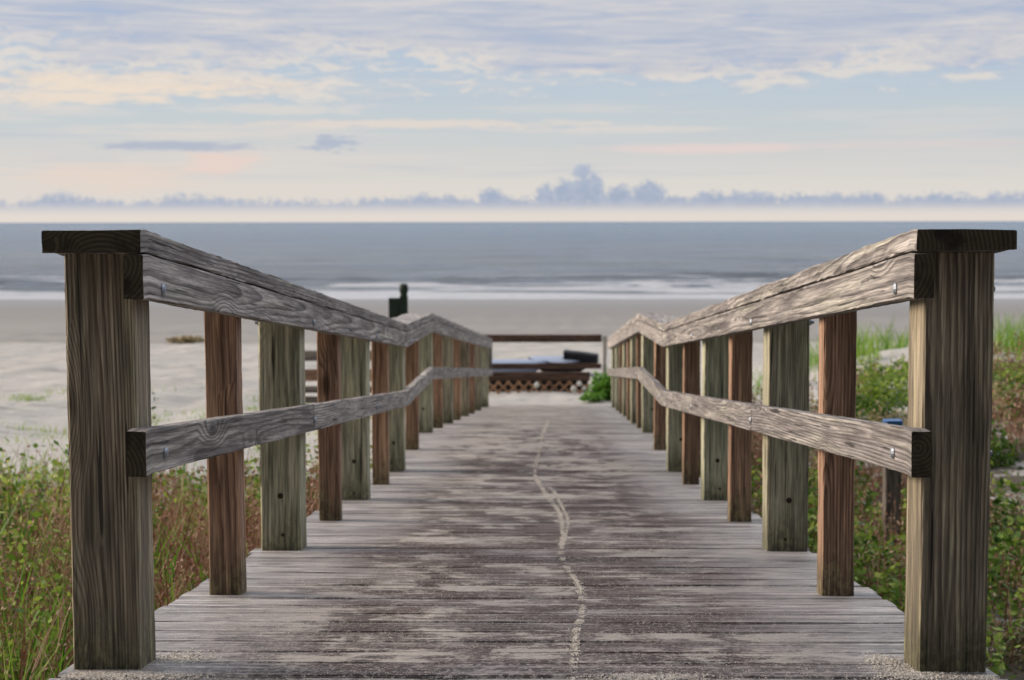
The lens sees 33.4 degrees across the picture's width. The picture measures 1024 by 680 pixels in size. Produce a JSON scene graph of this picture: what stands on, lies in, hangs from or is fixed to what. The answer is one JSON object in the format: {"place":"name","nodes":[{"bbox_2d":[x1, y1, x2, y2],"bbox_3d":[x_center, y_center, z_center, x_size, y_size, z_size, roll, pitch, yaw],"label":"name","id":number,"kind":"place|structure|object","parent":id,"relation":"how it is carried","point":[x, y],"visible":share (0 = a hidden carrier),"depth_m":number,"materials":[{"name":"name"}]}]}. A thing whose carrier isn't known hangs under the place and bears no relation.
{"place":"outdoors","nodes":[
{"label":"outdoors","id":0,"kind":"place"},
{"bbox_2d":[0,221,1023,299],"bbox_3d":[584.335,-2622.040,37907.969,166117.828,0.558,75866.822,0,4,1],"label":"sea","id":1,"kind":"structure","parent":0,"point":[544,260],"depth_m":218.84,"materials":[{"name":"liquid"}]},
{"bbox_2d":[0,299,1023,679],"bbox_3d":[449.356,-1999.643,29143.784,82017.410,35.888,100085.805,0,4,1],"label":"beach","id":2,"kind":"structure","parent":0,"point":[32,351],"depth_m":35.83,"materials":[{"name":"beige sand"}]},
{"bbox_2d":[166,335,204,343],"bbox_3d":[-7.480,-0.019,39.217,0.903,0.202,0.928,0,4,1],"label":"weed clump","id":3,"kind":"object","parent":2,"relation":"on","point":[187,339],"visible":0.98,"depth_m":38.99,"materials":[{"name":"plant"}]},
{"bbox_2d":[305,351,371,402],"bbox_3d":[-2.201,0.744,21.687,1.225,1.229,0.138,0,4,1],"label":"slat barrier","id":4,"kind":"object","parent":2,"relation":"on","point":[310,374],"visible":0.06,"depth_m":21.60,"materials":[{"name":"brown wood"}]},
{"bbox_2d":[388,284,407,412],"bbox_3d":[-1.463,0.303,22.099,0.253,2.067,0.122,0,4,1],"label":"green post","id":5,"kind":"object","parent":2,"relation":"on","point":[398,307],"visible":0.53,"depth_m":21.99,"materials":[{"name":"paint"}]},
{"bbox_2d":[0,352,1023,679],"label":"green scrub","id":6,"kind":"object","parent":2,"relation":"on","point":[874,392],"visible":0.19,"depth_m":8.99,"materials":[{"name":"green plant"}]},
{"bbox_2d":[0,450,61,527],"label":"yellow flowers","id":7,"kind":"object","parent":6,"relation":"on","point":[21,491],"visible":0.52,"depth_m":8.49,"materials":[{"name":"plant"}]},
{"bbox_2d":[0,333,1023,679],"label":"dry weeds","id":8,"kind":"object","parent":2,"relation":"on","point":[172,513],"visible":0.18,"depth_m":7.93,"materials":[{"name":"plant"}]},
{"bbox_2d":[492,359,547,371],"bbox_3d":[-0.128,0.491,28.708,1.500,0.332,0.620,-1,4,-7],"label":"boat","id":9,"kind":"object","parent":2,"relation":"on","point":[517,361],"visible":0.35,"depth_m":28.58,"materials":[{"name":"white"}]},
{"bbox_2d":[41,229,1016,679],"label":"boardwalk","id":10,"kind":"structure","parent":2,"relation":"on","point":[451,479],"depth_m":4.71,"materials":[{"name":"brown wood"}]},
{"bbox_2d":[58,420,997,679],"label":"loose sand","id":11,"kind":"structure","parent":10,"relation":"on","point":[183,658],"depth_m":3.66,"materials":[{"name":"beige sand"}]},
{"bbox_2d":[488,372,589,393],"bbox_3d":[0.343,0.677,25.625,1.646,0.418,0.292,0,4,1],"label":"lattice panel","id":12,"kind":"object","parent":2,"relation":"on","point":[508,382],"visible":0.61,"depth_m":25.49,"materials":[{"name":"orange wood"}]},
{"bbox_2d":[482,334,606,372],"bbox_3d":[0.215,0.515,27.100,2.588,1.204,0.143,0,4,1],"label":"cross rail","id":13,"kind":"object","parent":2,"relation":"on","point":[545,338],"visible":0.56,"depth_m":27.06,"materials":[{"name":"wood"}]},
{"bbox_2d":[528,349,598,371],"bbox_3d":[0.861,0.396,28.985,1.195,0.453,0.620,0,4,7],"label":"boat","id":14,"kind":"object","parent":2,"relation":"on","point":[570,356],"visible":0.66,"depth_m":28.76,"materials":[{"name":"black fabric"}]},
{"bbox_2d":[579,391,605,401],"bbox_3d":[1.127,0.802,23.974,0.396,0.183,0.430,0,4,1],"label":"bush","id":15,"kind":"object","parent":2,"relation":"on","point":[591,396],"visible":1,"depth_m":23.93,"materials":[{"name":"green plant"}]},
{"bbox_2d":[586,367,610,399],"bbox_3d":[1.349,0.631,24.367,0.543,0.484,0.563,-2,4,-20],"label":"bush","id":16,"kind":"object","parent":2,"relation":"on","point":[603,383],"visible":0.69,"depth_m":24.27,"materials":[{"name":"green plant"}]},
{"bbox_2d":[700,343,1023,674],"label":"olive scrub","id":17,"kind":"object","parent":2,"relation":"on","point":[1019,641],"visible":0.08,"depth_m":9.40,"materials":[{"name":"green plant"}]},
{"bbox_2d":[882,419,902,547],"bbox_3d":[2.147,1.023,9.662,0.100,1.147,0.100,0,4,1],"label":"marker post","id":18,"kind":"object","parent":2,"relation":"on","point":[891,479],"visible":0.37,"depth_m":9.61,"materials":[{"name":"brown wood"}]},
{"bbox_2d":[0,307,1023,679],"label":"dune grass","id":19,"kind":"structure","parent":0,"point":[1004,339],"depth_m":7.73,"materials":[{"name":"green plant"}]},
{"bbox_2d":[0,0,1023,222],"label":"sky","id":20,"kind":"structure","parent":0,"point":[112,111],"materials":[{"name":"blue"}]}
]}

